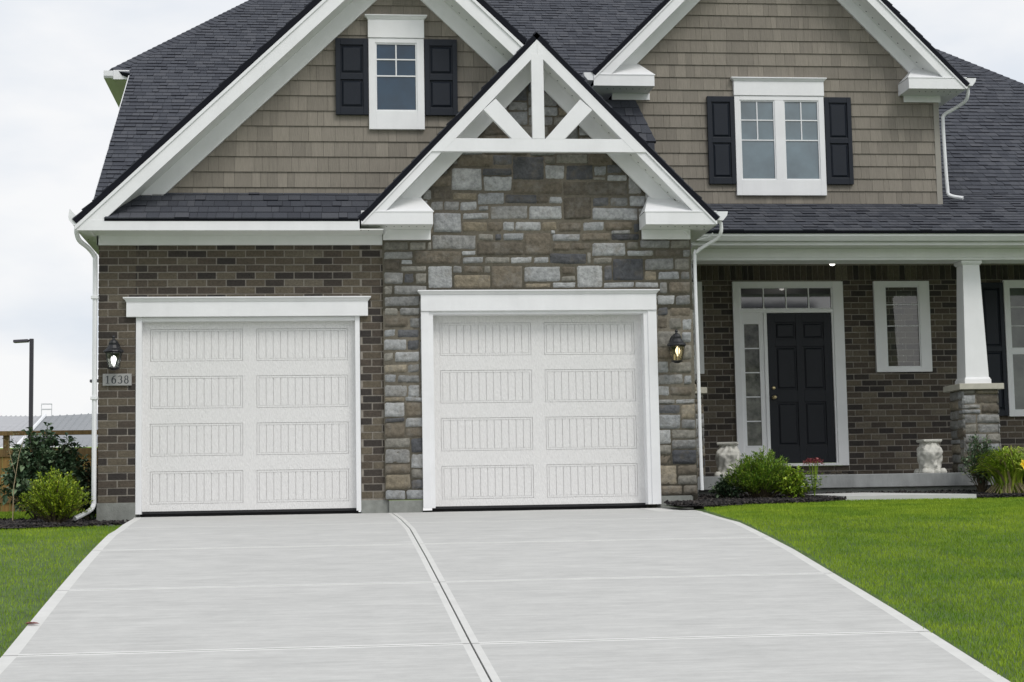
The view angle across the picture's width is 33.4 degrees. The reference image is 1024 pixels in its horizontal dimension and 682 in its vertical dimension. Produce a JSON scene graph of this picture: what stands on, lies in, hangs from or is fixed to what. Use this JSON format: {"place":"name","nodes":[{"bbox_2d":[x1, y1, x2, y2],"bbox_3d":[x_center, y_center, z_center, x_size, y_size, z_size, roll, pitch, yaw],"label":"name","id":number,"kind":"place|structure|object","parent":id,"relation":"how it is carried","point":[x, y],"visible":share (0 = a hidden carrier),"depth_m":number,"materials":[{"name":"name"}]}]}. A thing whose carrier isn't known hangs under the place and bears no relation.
{"place":"outdoors","nodes":[
{"label":"outdoors","id":0,"kind":"place"},
{"bbox_2d":[0,510,95,519],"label":"grass","id":1,"kind":"structure","parent":0,"point":[16,515],"depth_m":22.08,"materials":[{"name":"green plant"}]},
{"bbox_2d":[0,525,121,656],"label":"grass","id":2,"kind":"structure","parent":0,"point":[64,531],"depth_m":13.32,"materials":[{"name":"green plant"}]},
{"bbox_2d":[134,508,637,517],"bbox_3d":[-1.237,1.969,19.033,5.770,0.110,0.725,0,-6,-6],"label":"garage apron","id":3,"kind":"object","parent":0,"point":[392,513],"visible":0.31,"depth_m":18.65,"materials":[{"name":"concrete"}]},
{"bbox_2d":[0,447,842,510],"bbox_3d":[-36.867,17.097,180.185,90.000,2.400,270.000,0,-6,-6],"label":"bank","id":4,"kind":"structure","parent":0,"point":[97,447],"depth_m":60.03,"materials":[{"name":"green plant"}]},
{"bbox_2d":[13,339,33,442],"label":"street lamp","id":5,"kind":"object","parent":4,"relation":"on","point":[31,360],"visible":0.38,"depth_m":62.50,"materials":[{"name":"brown metal"}]},
{"bbox_2d":[0,413,97,446],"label":"metal roof building","id":6,"kind":"structure","parent":4,"relation":"on","point":[81,421],"depth_m":107.65,"materials":[{"name":"grey metal"}]},
{"bbox_2d":[41,403,51,415],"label":"roof frame","id":7,"kind":"object","parent":6,"relation":"on","point":[46,409],"visible":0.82,"depth_m":116.28,"materials":[{"name":"silver metal"}]},
{"bbox_2d":[0,508,1009,681],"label":"driveway","id":8,"kind":"structure","parent":0,"point":[523,608],"depth_m":9.88,"materials":[{"name":"concrete"}]},
{"bbox_2d":[0,496,1023,681],"bbox_3d":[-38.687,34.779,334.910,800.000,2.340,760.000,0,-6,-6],"label":"ground","id":9,"kind":"structure","parent":0,"point":[75,564],"depth_m":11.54,"materials":[{"name":"green plant"}]},
{"bbox_2d":[0,430,97,511],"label":"wooden fence","id":10,"kind":"object","parent":9,"relation":"on","point":[7,506],"visible":0.03,"depth_m":30.09,"materials":[{"name":"brown wood"}]},
{"bbox_2d":[0,517,129,528],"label":"mulch bed","id":11,"kind":"object","parent":9,"relation":"on","point":[9,523],"visible":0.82,"depth_m":17.88,"materials":[{"name":"brown soil"}]},
{"bbox_2d":[2,431,24,519],"bbox_3d":[-5.579,1.515,19.108,0.245,1.024,0.144,2,-6,-27],"label":"dry stalk","id":12,"kind":"object","parent":11,"relation":"on","point":[13,468],"visible":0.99,"depth_m":19.09,"materials":[{"name":"beige"}]},
{"bbox_2d":[0,422,91,518],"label":"tall shrub","id":13,"kind":"object","parent":11,"relation":"on","point":[43,456],"visible":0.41,"depth_m":19.39,"materials":[{"name":"green plant"}]},
{"bbox_2d":[17,466,92,522],"bbox_3d":[-4.843,1.641,18.100,0.828,0.636,0.690,0,-6,-6],"label":"spirea","id":14,"kind":"object","parent":11,"relation":"on","point":[57,499],"visible":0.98,"depth_m":18.01,"materials":[{"name":"green plant"}]},
{"bbox_2d":[75,449,97,518],"bbox_3d":[-4.894,1.664,19.738,0.419,0.834,0.663,0,-6,-6],"label":"bronze shrub","id":15,"kind":"object","parent":11,"relation":"on","point":[88,479],"visible":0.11,"depth_m":19.66,"materials":[{"name":"plant"}]},
{"bbox_2d":[78,480,97,519],"bbox_3d":[-4.633,1.761,18.800,0.318,0.445,0.374,0,-6,-6],"label":"dark undershrub","id":16,"kind":"object","parent":11,"relation":"on","point":[91,515],"visible":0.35,"depth_m":18.74,"materials":[{"name":"green plant"}]},
{"bbox_2d":[68,0,1023,527],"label":"house","id":17,"kind":"structure","parent":9,"relation":"on","point":[376,256],"depth_m":19.25,"materials":[{"name":"brown brick"}]},
{"bbox_2d":[103,335,123,369],"bbox_3d":[-4.319,0.126,18.509,0.224,0.382,0.247,0,-6,-6],"label":"wall lantern","id":18,"kind":"object","parent":17,"relation":"attached to","point":[113,348],"depth_m":18.46,"materials":[{"name":"black metal"}]},
{"bbox_2d":[103,374,131,385],"bbox_3d":[-4.302,0.422,18.596,0.308,0.130,0.031,0,-6,-6],"label":"house number plaque","id":19,"kind":"object","parent":17,"relation":"attached to","point":[117,379],"visible":1,"depth_m":18.58,"materials":[{"name":"stone"}]},
{"bbox_2d":[141,321,358,516],"bbox_3d":[-2.895,0.904,18.863,2.392,2.315,0.104,0,-6,-6],"label":"garage door","id":20,"kind":"structure","parent":17,"relation":"in","point":[239,418],"depth_m":18.82,"materials":[{"name":"paint"}]},
{"bbox_2d":[365,14,426,129],"bbox_3d":[-1.304,-3.034,19.267,0.705,1.310,0.102,0,-6,-6],"label":"window","id":21,"kind":"structure","parent":17,"relation":"in","point":[395,41],"depth_m":19.28,"materials":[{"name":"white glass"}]},
{"bbox_2d":[432,315,647,511],"bbox_3d":[0.299,0.855,19.207,2.438,2.365,0.104,0,-6,-6],"label":"garage door","id":22,"kind":"structure","parent":17,"relation":"in","point":[531,412],"depth_m":19.17,"materials":[{"name":"paint"}]},
{"bbox_2d":[667,329,685,362],"bbox_3d":[1.842,0.057,19.111,0.224,0.382,0.247,0,-6,-6],"label":"wall lantern","id":23,"kind":"object","parent":17,"relation":"attached to","point":[676,342],"depth_m":19.06,"materials":[{"name":"black metal"}]},
{"bbox_2d":[692,282,703,373],"bbox_3d":[2.173,-0.175,22.871,0.780,1.241,0.055,0,-6,-6],"label":"window","id":24,"kind":"structure","parent":17,"relation":"in","point":[699,284],"depth_m":22.88,"materials":[{"name":"white glass"}]},
{"bbox_2d":[714,442,740,475],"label":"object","id":25,"kind":"object","parent":17,"relation":"on","point":[726,453],"visible":0.76,"depth_m":20.89,"materials":[{"name":"white stone"}]},
{"bbox_2d":[730,77,826,195],"bbox_3d":[3.493,-2.663,22.224,1.273,1.553,0.102,0,-6,-6],"label":"window","id":26,"kind":"structure","parent":17,"relation":"in","point":[780,128],"depth_m":22.24,"materials":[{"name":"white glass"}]},
{"bbox_2d":[731,281,848,466],"bbox_3d":[3.750,0.436,22.983,1.530,2.492,0.107,0,-6,-6],"label":"front door","id":27,"kind":"structure","parent":17,"relation":"in","point":[789,337],"depth_m":23.00,"materials":[{"name":"black wood"}]},
{"bbox_2d":[872,281,932,371],"bbox_3d":[5.310,-0.197,23.228,0.778,1.241,0.078,0,-6,-6],"label":"window","id":28,"kind":"structure","parent":17,"relation":"in","point":[879,291],"depth_m":23.19,"materials":[{"name":"white wood"}]},
{"bbox_2d":[914,439,946,472],"bbox_3d":[5.211,1.441,21.287,0.336,0.420,0.342,0,-6,-9],"label":"pedestal","id":29,"kind":"object","parent":17,"relation":"on","point":[929,456],"visible":0.96,"depth_m":21.17,"materials":[{"name":"white stone"}]},
{"bbox_2d":[1002,280,1023,416],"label":"window","id":30,"kind":"structure","parent":17,"relation":"in","point":[1013,290],"depth_m":23.36,"materials":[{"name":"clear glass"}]},
{"bbox_2d":[664,489,1023,507],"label":"mulch bed","id":31,"kind":"object","parent":9,"relation":"on","point":[706,500],"visible":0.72,"depth_m":19.35,"materials":[{"name":"brown soil"}]},
{"bbox_2d":[708,474,744,497],"bbox_3d":[2.507,1.697,19.826,0.452,0.317,0.376,-5,-7,35],"label":"shrub","id":32,"kind":"object","parent":31,"relation":"on","point":[724,489],"visible":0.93,"depth_m":19.78,"materials":[{"name":"green plant"}]},
{"bbox_2d":[724,445,794,497],"bbox_3d":[2.909,1.525,19.797,0.996,0.642,0.682,0,-6,-6],"label":"green shrub","id":33,"kind":"object","parent":31,"relation":"on","point":[754,477],"visible":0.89,"depth_m":19.67,"materials":[{"name":"green plant"}]},
{"bbox_2d":[772,465,810,497],"bbox_3d":[3.219,1.629,19.656,0.473,0.416,0.440,0,-6,-6],"label":"lime shrub","id":34,"kind":"object","parent":31,"relation":"on","point":[791,487],"visible":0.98,"depth_m":19.59,"materials":[{"name":"green plant"}]},
{"bbox_2d":[803,457,825,495],"bbox_3d":[3.520,1.583,19.880,0.254,0.454,0.296,-6,-8,42],"label":"red flower","id":35,"kind":"object","parent":31,"relation":"on","point":[814,480],"visible":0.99,"depth_m":19.85,"materials":[{"name":"green plant"}]},
{"bbox_2d":[959,431,994,491],"bbox_3d":[5.656,1.457,20.593,0.532,0.732,0.457,0,-6,-6],"label":"rose bush","id":36,"kind":"object","parent":31,"relation":"on","point":[982,481],"visible":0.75,"depth_m":20.54,"materials":[{"name":"green plant"}]},
{"bbox_2d":[962,446,1023,493],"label":"daylily","id":37,"kind":"object","parent":31,"relation":"on","point":[1004,467],"visible":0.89,"depth_m":20.11,"materials":[{"name":"green plant"}]},
{"bbox_2d":[0,0,1023,511],"label":"sky","id":38,"kind":"structure","parent":0,"point":[58,108],"materials":[{"name":"white"}]},
{"bbox_2d":[806,492,976,500],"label":"walkway","id":39,"kind":"structure","parent":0,"point":[862,496],"depth_m":19.65,"materials":[{"name":"concrete"}]}
]}

